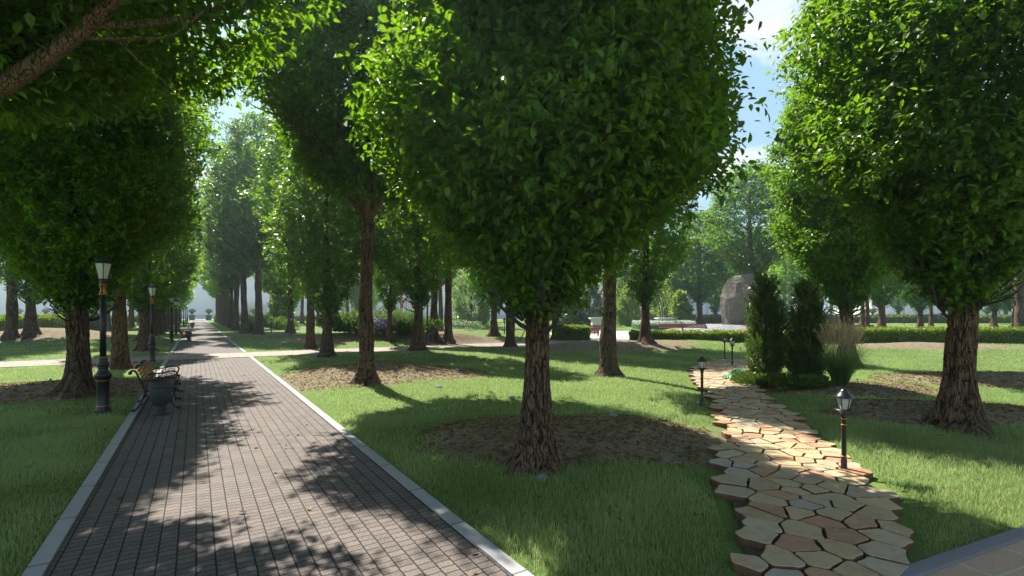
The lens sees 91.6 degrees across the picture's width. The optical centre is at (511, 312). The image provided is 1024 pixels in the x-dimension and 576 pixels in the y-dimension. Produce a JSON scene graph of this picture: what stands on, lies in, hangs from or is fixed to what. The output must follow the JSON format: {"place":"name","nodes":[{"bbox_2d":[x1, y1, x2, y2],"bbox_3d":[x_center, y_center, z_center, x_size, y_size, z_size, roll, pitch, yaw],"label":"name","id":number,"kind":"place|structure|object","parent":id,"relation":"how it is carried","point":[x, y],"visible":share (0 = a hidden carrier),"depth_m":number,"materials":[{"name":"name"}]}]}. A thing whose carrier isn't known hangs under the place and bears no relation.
{"place":"outdoors","nodes":[
{"label":"outdoors","id":0,"kind":"place"},
{"bbox_2d":[172,320,241,354],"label":"brick path","id":1,"kind":"structure","parent":0,"point":[206,337],"depth_m":31.69,"materials":[{"name":"brick"}]},
{"bbox_2d":[43,357,510,575],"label":"brick path","id":2,"kind":"structure","parent":0,"point":[193,495],"depth_m":4.93,"materials":[{"name":"grey brick"}]},
{"bbox_2d":[128,360,182,411],"bbox_3d":[-7.507,1.482,10.574,0.820,0.810,2.411,0,0,-32],"label":"park bench","id":3,"kind":"object","parent":2,"relation":"on","point":[147,375],"visible":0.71,"depth_m":10.35,"materials":[{"name":"brown wood"}]},
{"bbox_2d":[148,380,171,415],"bbox_3d":[-6.528,1.577,9.241,0.362,0.621,0.362,0,0,0],"label":"litter urn","id":4,"kind":"object","parent":2,"relation":"on","point":[160,392],"visible":1,"depth_m":9.14,"materials":[{"name":"paint"}]},
{"bbox_2d":[0,339,628,366],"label":"slab path","id":5,"kind":"structure","parent":0,"point":[135,358],"depth_m":22.46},
{"bbox_2d":[374,294,425,334],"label":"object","id":6,"kind":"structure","parent":0,"point":[401,332],"depth_m":30.13,"materials":[{"name":"green plant"}]},
{"bbox_2d":[1,0,1016,313],"label":"sky","id":7,"kind":"structure","parent":0,"point":[774,15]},
{"bbox_2d":[0,319,1023,575],"bbox_3d":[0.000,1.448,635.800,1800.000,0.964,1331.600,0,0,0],"label":"ground","id":8,"kind":"structure","parent":0,"point":[730,521],"depth_m":9.71,"materials":[{"name":"green plant"}]},
{"bbox_2d":[0,149,39,340],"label":"tall tree","id":9,"kind":"object","parent":8,"relation":"on","point":[10,332],"visible":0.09,"depth_m":29.45,"materials":[{"name":"brown plant"}]},
{"bbox_2d":[0,175,94,340],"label":"broadleaf tree","id":10,"kind":"object","parent":8,"relation":"on","point":[31,328],"visible":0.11,"depth_m":30.14,"materials":[{"name":"brown plant"}]},
{"bbox_2d":[0,313,99,330],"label":"hedge","id":11,"kind":"object","parent":8,"relation":"on","point":[48,320],"visible":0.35,"depth_m":41.33,"materials":[{"name":"green plant"}]},
{"bbox_2d":[21,360,167,575],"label":"kerb","id":12,"kind":"structure","parent":8,"relation":"on","point":[40,562],"depth_m":4.76,"materials":[{"name":"concrete"}]},
{"bbox_2d":[93,254,112,412],"bbox_3d":[-7.804,0.431,9.497,0.305,3.120,0.352,0,0,-39],"label":"street lamp","id":13,"kind":"object","parent":8,"relation":"on","point":[102,375],"visible":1,"depth_m":9.45,"materials":[{"name":"black metal"}]},
{"bbox_2d":[0,6,220,398],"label":"broadleaf tree","id":14,"kind":"object","parent":8,"relation":"on","point":[65,231],"visible":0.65,"depth_m":10.52,"materials":[{"name":"green plant"}]},
{"bbox_2d":[128,300,136,327],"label":"tall tree","id":15,"kind":"object","parent":8,"relation":"on","point":[131,322],"visible":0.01,"depth_m":62.40,"materials":[{"name":"brown plant"}]},
{"bbox_2d":[37,20,231,370],"bbox_3d":[-12.989,-4.651,16.528,6.592,13.420,6.433,0,0,19],"label":"tall tree","id":16,"kind":"object","parent":8,"relation":"on","point":[120,359],"visible":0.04,"depth_m":16.37,"materials":[{"name":"green plant"}]},
{"bbox_2d":[90,160,207,351],"bbox_3d":[-17.680,-2.856,24.039,5.699,9.935,5.681,0,0,36],"label":"broadleaf tree","id":17,"kind":"object","parent":8,"relation":"on","point":[137,296],"visible":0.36,"depth_m":23.83,"materials":[{"name":"green plant"}]},
{"bbox_2d":[147,284,156,361],"bbox_3d":[-13.764,0.420,19.039,0.305,3.120,0.352,0,0,-36],"label":"street lamp","id":18,"kind":"object","parent":8,"relation":"on","point":[152,288],"visible":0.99,"depth_m":18.99,"materials":[{"name":"black metal"}]},
{"bbox_2d":[128,240,186,340],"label":"broadleaf tree","id":19,"kind":"object","parent":8,"relation":"on","point":[136,339],"visible":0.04,"depth_m":29.98,"materials":[{"name":"green plant"}]},
{"bbox_2d":[169,297,173,342],"bbox_3d":[-21.352,0.427,31.219,0.305,3.120,0.352,0,0,-34],"label":"street lamp","id":20,"kind":"object","parent":8,"relation":"on","point":[171,331],"visible":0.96,"depth_m":31.17,"materials":[{"name":"black metal"}]},
{"bbox_2d":[0,0,346,140],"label":"tall tree","id":21,"kind":"object","parent":8,"relation":"on","point":[81,53],"visible":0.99,"depth_m":5.94,"materials":[{"name":"green plant"}]},
{"bbox_2d":[156,276,190,334],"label":"broadleaf tree","id":22,"kind":"object","parent":8,"relation":"on","point":[159,325],"visible":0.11,"depth_m":42.39,"materials":[{"name":"green plant"}]},
{"bbox_2d":[154,180,204,335],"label":"tall tree","id":23,"kind":"object","parent":8,"relation":"on","point":[155,326],"visible":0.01,"depth_m":36.62,"materials":[{"name":"green plant"}]},
{"bbox_2d":[165,275,194,329],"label":"broadleaf tree","id":24,"kind":"object","parent":8,"relation":"on","point":[168,309],"visible":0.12,"depth_m":55.10,"materials":[{"name":"green plant"}]},
{"bbox_2d":[161,232,203,331],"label":"tall tree","id":25,"kind":"object","parent":8,"relation":"on","point":[163,319],"visible":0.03,"depth_m":47.87,"materials":[{"name":"green plant"}]},
{"bbox_2d":[196,274,217,321],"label":"tall tree","id":26,"kind":"object","parent":8,"relation":"on","point":[204,287],"visible":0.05,"depth_m":100.80,"materials":[{"name":"green plant"}]},
{"bbox_2d":[198,245,225,324],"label":"tall tree","id":27,"kind":"object","parent":8,"relation":"on","point":[223,292],"visible":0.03,"depth_m":75.95,"materials":[{"name":"brown plant"}]},
{"bbox_2d":[196,259,229,323],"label":"tall tree","id":28,"kind":"object","parent":8,"relation":"on","point":[220,301],"visible":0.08,"depth_m":83.49,"materials":[{"name":"green plant"}]},
{"bbox_2d":[195,171,250,330],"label":"tall tree","id":29,"kind":"object","parent":8,"relation":"on","point":[233,276],"visible":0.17,"depth_m":52.26,"materials":[{"name":"green plant"}]},
{"bbox_2d":[198,245,248,325],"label":"tall tree","id":30,"kind":"object","parent":8,"relation":"on","point":[215,285],"visible":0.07,"depth_m":68.27,"materials":[{"name":"green plant"}]},
{"bbox_2d":[199,220,251,327],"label":"tall tree","id":31,"kind":"object","parent":8,"relation":"on","point":[226,281],"visible":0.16,"depth_m":60.26,"materials":[{"name":"green plant"}]},
{"bbox_2d":[0,266,452,318],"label":"wall","id":32,"kind":"structure","parent":8,"relation":"on","point":[202,302],"depth_m":160.00,"materials":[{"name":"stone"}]},
{"bbox_2d":[199,138,269,333],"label":"tall tree","id":33,"kind":"object","parent":8,"relation":"on","point":[231,259],"visible":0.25,"depth_m":42.99,"materials":[{"name":"green plant"}]},
{"bbox_2d":[198,111,296,334],"bbox_3d":[-19.341,-6.671,38.465,8.363,17.446,8.569,0,0,8],"label":"tall tree","id":34,"kind":"object","parent":8,"relation":"on","point":[251,253],"visible":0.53,"depth_m":36.80,"materials":[{"name":"green plant"}]},
{"bbox_2d":[235,302,270,332],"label":"ornamental grass","id":35,"kind":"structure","parent":8,"relation":"on","point":[251,324],"depth_m":46.39,"materials":[{"name":"green plant"}]},
{"bbox_2d":[1,345,521,367],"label":"kerb","id":36,"kind":"structure","parent":8,"relation":"on","point":[251,356],"depth_m":20.95,"materials":[{"name":"grey concrete"}]},
{"bbox_2d":[252,269,281,312],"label":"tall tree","id":37,"kind":"object","parent":8,"relation":"on","point":[264,290],"visible":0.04,"depth_m":80.70,"materials":[{"name":"green plant"}]},
{"bbox_2d":[0,340,559,361],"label":"kerb","id":38,"kind":"structure","parent":8,"relation":"on","point":[263,351],"depth_m":24.08,"materials":[{"name":"grey concrete"}]},
{"bbox_2d":[266,282,296,328],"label":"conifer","id":39,"kind":"object","parent":8,"relation":"on","point":[275,308],"visible":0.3,"depth_m":57.10,"materials":[{"name":"green plant"}]},
{"bbox_2d":[264,315,299,329],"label":"round shrub","id":40,"kind":"object","parent":8,"relation":"on","point":[278,323],"visible":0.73,"depth_m":53.31,"materials":[{"name":"green plant"}]},
{"bbox_2d":[262,211,318,332],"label":"broadleaf tree","id":41,"kind":"object","parent":8,"relation":"on","point":[289,302],"visible":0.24,"depth_m":44.89,"materials":[{"name":"green plant"}]},
{"bbox_2d":[236,108,359,348],"bbox_3d":[-10.666,-4.554,26.087,6.344,13.346,6.262,0,0,33],"label":"tall tree","id":42,"kind":"object","parent":8,"relation":"on","point":[263,163],"visible":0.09,"depth_m":25.04,"materials":[{"name":"green plant"}]},
{"bbox_2d":[258,122,388,357],"bbox_3d":[-7.560,-2.861,20.184,4.963,9.826,5.043,0,0,13],"label":"broadleaf tree","id":43,"kind":"object","parent":8,"relation":"on","point":[331,249],"visible":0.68,"depth_m":19.43,"materials":[{"name":"green plant"}]},
{"bbox_2d":[315,309,373,332],"bbox_3d":[-10.107,0.501,30.673,3.696,1.591,3.083,0,0,0],"label":"round shrub","id":44,"kind":"object","parent":8,"relation":"on","point":[342,316],"visible":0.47,"depth_m":29.69,"materials":[{"name":"green plant"}]},
{"bbox_2d":[213,0,479,386],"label":"tall tree","id":45,"kind":"object","parent":8,"relation":"on","point":[324,152],"visible":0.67,"depth_m":11.10,"materials":[{"name":"green plant"}]},
{"bbox_2d":[319,274,375,313],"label":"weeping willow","id":46,"kind":"object","parent":8,"relation":"on","point":[355,291],"visible":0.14,"depth_m":64.60,"materials":[{"name":"green plant"}]},
{"bbox_2d":[333,317,376,333],"bbox_3d":[-9.457,0.786,30.179,2.878,1.184,2.321,0,0,0],"label":"round shrub","id":47,"kind":"object","parent":8,"relation":"on","point":[337,329],"visible":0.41,"depth_m":29.63,"materials":[{"name":"green plant"}]},
{"bbox_2d":[356,315,404,334],"bbox_3d":[-8.011,0.724,30.410,3.428,1.315,2.597,0,0,0],"label":"lavender clump","id":48,"kind":"object","parent":8,"relation":"on","point":[381,323],"visible":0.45,"depth_m":29.63,"materials":[{"name":"purple plant"}]},
{"bbox_2d":[360,204,413,343],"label":"broadleaf tree","id":49,"kind":"object","parent":8,"relation":"on","point":[381,282],"visible":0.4,"depth_m":28.76,"materials":[{"name":"green plant"}]},
{"bbox_2d":[250,357,533,575],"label":"kerb","id":50,"kind":"structure","parent":8,"relation":"on","point":[501,558],"depth_m":4.93,"materials":[{"name":"concrete"}]},
{"bbox_2d":[373,305,413,331],"bbox_3d":[-7.417,0.403,30.886,3.952,1.819,3.294,0,0,0],"label":"round shrub","id":51,"kind":"object","parent":8,"relation":"on","point":[380,312],"visible":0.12,"depth_m":30.06,"materials":[{"name":"green plant"}]},
{"bbox_2d":[352,178,467,351],"bbox_3d":[-3.872,-3.306,20.502,5.065,10.236,5.146,0,0,-6],"label":"broadleaf tree","id":52,"kind":"object","parent":8,"relation":"on","point":[415,232],"visible":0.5,"depth_m":19.97,"materials":[{"name":"green plant"}]},
{"bbox_2d":[384,200,452,342],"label":"tall tree","id":53,"kind":"object","parent":8,"relation":"on","point":[435,337],"visible":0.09,"depth_m":30.01,"materials":[{"name":"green plant"}]},
{"bbox_2d":[392,316,444,334],"bbox_3d":[-5.739,0.749,30.516,3.572,1.288,2.769,0,0,0],"label":"round shrub","id":54,"kind":"object","parent":8,"relation":"on","point":[439,323],"visible":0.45,"depth_m":29.70,"materials":[{"name":"green plant"}]},
{"bbox_2d":[406,204,467,344],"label":"tall tree","id":55,"kind":"object","parent":8,"relation":"on","point":[448,337],"visible":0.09,"depth_m":30.02,"materials":[{"name":"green plant"}]},
{"bbox_2d":[431,258,466,331],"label":"tall tree","id":56,"kind":"object","parent":8,"relation":"on","point":[440,302],"visible":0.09,"depth_m":49.83,"materials":[{"name":"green plant"}]},
{"bbox_2d":[452,320,482,327],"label":"phlox clump","id":57,"kind":"object","parent":8,"relation":"on","point":[463,324],"visible":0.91,"depth_m":59.95,"materials":[{"name":"green plant"}]},
{"bbox_2d":[451,267,490,325],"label":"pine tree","id":58,"kind":"object","parent":8,"relation":"on","point":[478,314],"visible":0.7,"depth_m":66.51,"materials":[{"name":"plant"}]},
{"bbox_2d":[462,257,503,336],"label":"broadleaf tree","id":59,"kind":"object","parent":8,"relation":"on","point":[493,330],"visible":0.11,"depth_m":36.89,"materials":[{"name":"green plant"}]},
{"bbox_2d":[502,305,517,347],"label":"tall tree","id":60,"kind":"object","parent":8,"relation":"on","point":[510,340],"visible":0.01,"depth_m":26.59,"materials":[{"name":"brown plant"}]},
{"bbox_2d":[0,328,1023,575],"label":"grass","id":61,"kind":"structure","parent":8,"relation":"on","point":[52,434],"depth_m":6.05,"materials":[{"name":"green plant"}]},
{"bbox_2d":[0,360,1023,572],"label":"fallen leaves","id":62,"kind":"object","parent":8,"relation":"on","point":[988,405],"visible":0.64,"depth_m":8.28,"materials":[{"name":"brown plant"}]},
{"bbox_2d":[333,0,769,477],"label":"broadleaf tree","id":63,"kind":"object","parent":8,"relation":"on","point":[542,209],"visible":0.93,"depth_m":5.00,"materials":[{"name":"green plant"}]},
{"bbox_2d":[557,296,582,324],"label":"conifer","id":64,"kind":"object","parent":8,"relation":"on","point":[575,319],"visible":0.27,"depth_m":66.76,"materials":[{"name":"green plant"}]},
{"bbox_2d":[554,323,591,340],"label":"hedge","id":65,"kind":"object","parent":8,"relation":"on","point":[572,331],"visible":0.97,"depth_m":33.98,"materials":[{"name":"green plant"}]},
{"bbox_2d":[577,282,601,324],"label":"conifer","id":66,"kind":"object","parent":8,"relation":"on","point":[588,312],"visible":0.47,"depth_m":66.97,"materials":[{"name":"green plant"}]},
{"bbox_2d":[589,317,601,324],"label":"pedestal","id":67,"kind":"object","parent":8,"relation":"on","point":[596,321],"visible":0.43,"depth_m":57.33,"materials":[{"name":"stone"}]},
{"bbox_2d":[594,274,667,317],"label":"iron arch","id":68,"kind":"structure","parent":67,"relation":"on","point":[662,314],"depth_m":57.99,"materials":[{"name":"metal"}]},
{"bbox_2d":[616,277,625,324],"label":"conifer","id":69,"kind":"object","parent":8,"relation":"on","point":[619,285],"visible":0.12,"depth_m":76.15,"materials":[{"name":"green plant"}]},
{"bbox_2d":[452,225,792,318],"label":"building","id":70,"kind":"structure","parent":8,"relation":"on","point":[706,309],"depth_m":160.00,"materials":[{"name":"stone"}]},
{"bbox_2d":[616,285,640,326],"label":"conifer","id":71,"kind":"object","parent":8,"relation":"on","point":[626,307],"visible":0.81,"depth_m":67.29,"materials":[{"name":"green plant"}]},
{"bbox_2d":[567,57,728,377],"bbox_3d":[2.862,-3.850,14.521,6.710,11.909,6.750,0,0,-30],"label":"tall tree","id":72,"kind":"object","parent":8,"relation":"on","point":[608,365],"visible":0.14,"depth_m":14.41,"materials":[{"name":"brown plant"}]},
{"bbox_2d":[649,289,664,319],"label":"conifer","id":73,"kind":"object","parent":8,"relation":"on","point":[654,311],"visible":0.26,"depth_m":73.30,"materials":[{"name":"green plant"}]},
{"bbox_2d":[617,190,701,345],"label":"broadleaf tree","id":74,"kind":"object","parent":8,"relation":"on","point":[646,290],"visible":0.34,"depth_m":23.62,"materials":[{"name":"green plant"}]},
{"bbox_2d":[632,320,695,329],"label":"flower bed","id":75,"kind":"object","parent":8,"relation":"on","point":[654,324],"visible":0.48,"depth_m":55.80,"materials":[{"name":"white plant"}]},
{"bbox_2d":[655,273,684,316],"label":"conifer","id":76,"kind":"object","parent":8,"relation":"on","point":[673,288],"visible":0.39,"depth_m":67.58,"materials":[{"name":"green plant"}]},
{"bbox_2d":[668,289,693,320],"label":"conifer","id":77,"kind":"object","parent":8,"relation":"on","point":[679,303],"visible":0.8,"depth_m":63.55,"materials":[{"name":"green plant"}]},
{"bbox_2d":[661,208,736,323],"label":"broadleaf tree","id":78,"kind":"object","parent":8,"relation":"on","point":[697,293],"visible":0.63,"depth_m":65.48,"materials":[{"name":"green plant"}]},
{"bbox_2d":[697,356,707,405],"bbox_3d":[3.890,1.443,10.189,0.228,1.106,0.228,0,0,21],"label":"garden lamp","id":79,"kind":"object","parent":8,"relation":"on","point":[702,361],"visible":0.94,"depth_m":10.16,"materials":[{"name":"black metal"}]},
{"bbox_2d":[628,327,792,342],"bbox_3d":[12.368,1.469,31.098,10.048,1.138,1.585,0,0,6],"label":"hedge","id":80,"kind":"object","parent":8,"relation":"on","point":[717,335],"visible":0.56,"depth_m":30.70,"materials":[{"name":"green plant"}]},
{"bbox_2d":[661,324,763,330],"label":"cobbled apron","id":81,"kind":"object","parent":8,"relation":"on","point":[726,327],"visible":0.31,"depth_m":48.56,"materials":[{"name":"beige stone"}]},
{"bbox_2d":[659,324,706,329],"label":"park bench","id":82,"kind":"object","parent":81,"relation":"on","point":[681,326],"visible":0.81,"depth_m":49.10,"materials":[{"name":"brown wood"}]},
{"bbox_2d":[720,273,756,324],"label":"boulder","id":83,"kind":"object","parent":81,"relation":"on","point":[733,295],"visible":0.63,"depth_m":50.36,"materials":[{"name":"stone"}]},
{"bbox_2d":[693,260,738,314],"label":"broadleaf tree","id":84,"kind":"object","parent":8,"relation":"on","point":[715,300],"visible":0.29,"depth_m":84.35,"materials":[{"name":"green plant"}]},
{"bbox_2d":[652,314,838,323],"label":"hedge","id":85,"kind":"object","parent":8,"relation":"on","point":[712,319],"visible":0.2,"depth_m":83.90,"materials":[{"name":"green plant"}]},
{"bbox_2d":[692,158,802,276],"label":"tall tree","id":86,"kind":"object","parent":8,"relation":"on","point":[751,263],"visible":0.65,"depth_m":53.14,"materials":[{"name":"green plant"}]},
{"bbox_2d":[730,370,771,386],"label":"juniper","id":87,"kind":"object","parent":8,"relation":"on","point":[745,378],"visible":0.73,"depth_m":12.87,"materials":[{"name":"green plant"}]},
{"bbox_2d":[739,270,791,373],"bbox_3d":[6.931,0.395,13.584,1.391,3.211,1.353,0,0,0],"label":"cypress bush","id":88,"kind":"object","parent":8,"relation":"on","point":[766,306],"visible":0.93,"depth_m":13.38,"materials":[{"name":"green plant"}]},
{"bbox_2d":[762,256,805,323],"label":"broadleaf tree","id":89,"kind":"object","parent":8,"relation":"on","point":[790,273],"visible":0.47,"depth_m":83.58,"materials":[{"name":"green plant"}]},
{"bbox_2d":[761,370,836,388],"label":"juniper","id":90,"kind":"object","parent":8,"relation":"on","point":[793,381],"visible":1,"depth_m":11.76,"materials":[{"name":"green plant"}]},
{"bbox_2d":[780,274,830,376],"bbox_3d":[7.622,0.458,12.906,1.165,2.887,1.247,0,0,33],"label":"cypress bush","id":91,"kind":"object","parent":8,"relation":"on","point":[808,313],"visible":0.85,"depth_m":12.70,"materials":[{"name":"green plant"}]},
{"bbox_2d":[748,47,933,368],"bbox_3d":[11.378,-3.491,16.927,5.991,11.215,5.770,0,0,38],"label":"broadleaf tree","id":92,"kind":"object","parent":8,"relation":"on","point":[841,267],"visible":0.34,"depth_m":16.35,"materials":[{"name":"green plant"}]},
{"bbox_2d":[808,315,875,384],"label":"ornamental grass","id":93,"kind":"object","parent":8,"relation":"on","point":[842,372],"depth_m":12.03,"materials":[{"name":"green plant"}]},
{"bbox_2d":[833,389,854,468],"bbox_3d":[3.925,1.451,5.885,0.228,1.106,0.228,0,0,21],"label":"garden lamp","id":94,"kind":"object","parent":8,"relation":"on","point":[844,398],"visible":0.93,"depth_m":5.86,"materials":[{"name":"black metal"}]},
{"bbox_2d":[853,223,915,327],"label":"broadleaf tree","id":95,"kind":"object","parent":8,"relation":"on","point":[880,301],"visible":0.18,"depth_m":37.26,"materials":[{"name":"green plant"}]},
{"bbox_2d":[763,0,1023,439],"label":"broadleaf tree","id":96,"kind":"object","parent":8,"relation":"on","point":[949,243],"visible":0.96,"depth_m":7.41,"materials":[{"name":"green plant"}]},
{"bbox_2d":[883,280,917,314],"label":"broadleaf tree","id":97,"kind":"object","parent":8,"relation":"on","point":[898,306],"visible":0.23,"depth_m":95.48,"materials":[{"name":"green plant"}]},
{"bbox_2d":[896,279,931,327],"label":"broadleaf tree","id":98,"kind":"object","parent":8,"relation":"on","point":[921,306],"visible":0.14,"depth_m":58.76,"materials":[{"name":"green plant"}]},
{"bbox_2d":[833,294,1011,316],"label":"building","id":99,"kind":"structure","parent":8,"relation":"on","point":[906,310],"depth_m":160.00,"materials":[{"name":"stone"}]},
{"bbox_2d":[830,325,1023,343],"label":"hedge","id":100,"kind":"object","parent":8,"relation":"on","point":[988,334],"visible":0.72,"depth_m":29.98,"materials":[{"name":"green plant"}]},
{"bbox_2d":[853,313,1011,322],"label":"hedge","id":101,"kind":"object","parent":8,"relation":"on","point":[898,318],"visible":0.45,"depth_m":90.60,"materials":[{"name":"green plant"}]},
{"bbox_2d":[879,525,1023,575],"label":"kerb","id":102,"kind":"structure","parent":8,"relation":"on","point":[934,563],"depth_m":3.84,"materials":[{"name":"grey concrete"}]},
{"bbox_2d":[984,271,1013,326],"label":"broadleaf tree","id":103,"kind":"object","parent":8,"relation":"on","point":[993,321],"visible":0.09,"depth_m":62.49,"materials":[{"name":"green plant"}]},
{"bbox_2d":[986,155,1023,327],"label":"tall tree","id":104,"kind":"object","parent":8,"relation":"on","point":[1019,313],"visible":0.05,"depth_m":36.55,"materials":[{"name":"green plant"}]},
{"bbox_2d":[994,271,1023,325],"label":"broadleaf tree","id":105,"kind":"object","parent":8,"relation":"on","point":[1008,305],"visible":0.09,"depth_m":55.48,"materials":[{"name":"green plant"}]},
{"bbox_2d":[550,331,629,338],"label":"plaza","id":106,"kind":"structure","parent":0,"point":[622,335],"depth_m":41.52,"materials":[{"name":"beige stone"}]},
{"bbox_2d":[687,359,913,575],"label":"flagstone path","id":107,"kind":"structure","parent":0,"point":[810,482],"depth_m":5.04,"materials":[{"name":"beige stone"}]},
{"bbox_2d":[925,540,1023,575],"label":"stone tile path","id":108,"kind":"structure","parent":0,"point":[1008,560],"depth_m":3.70,"materials":[{"name":"grey stone"}]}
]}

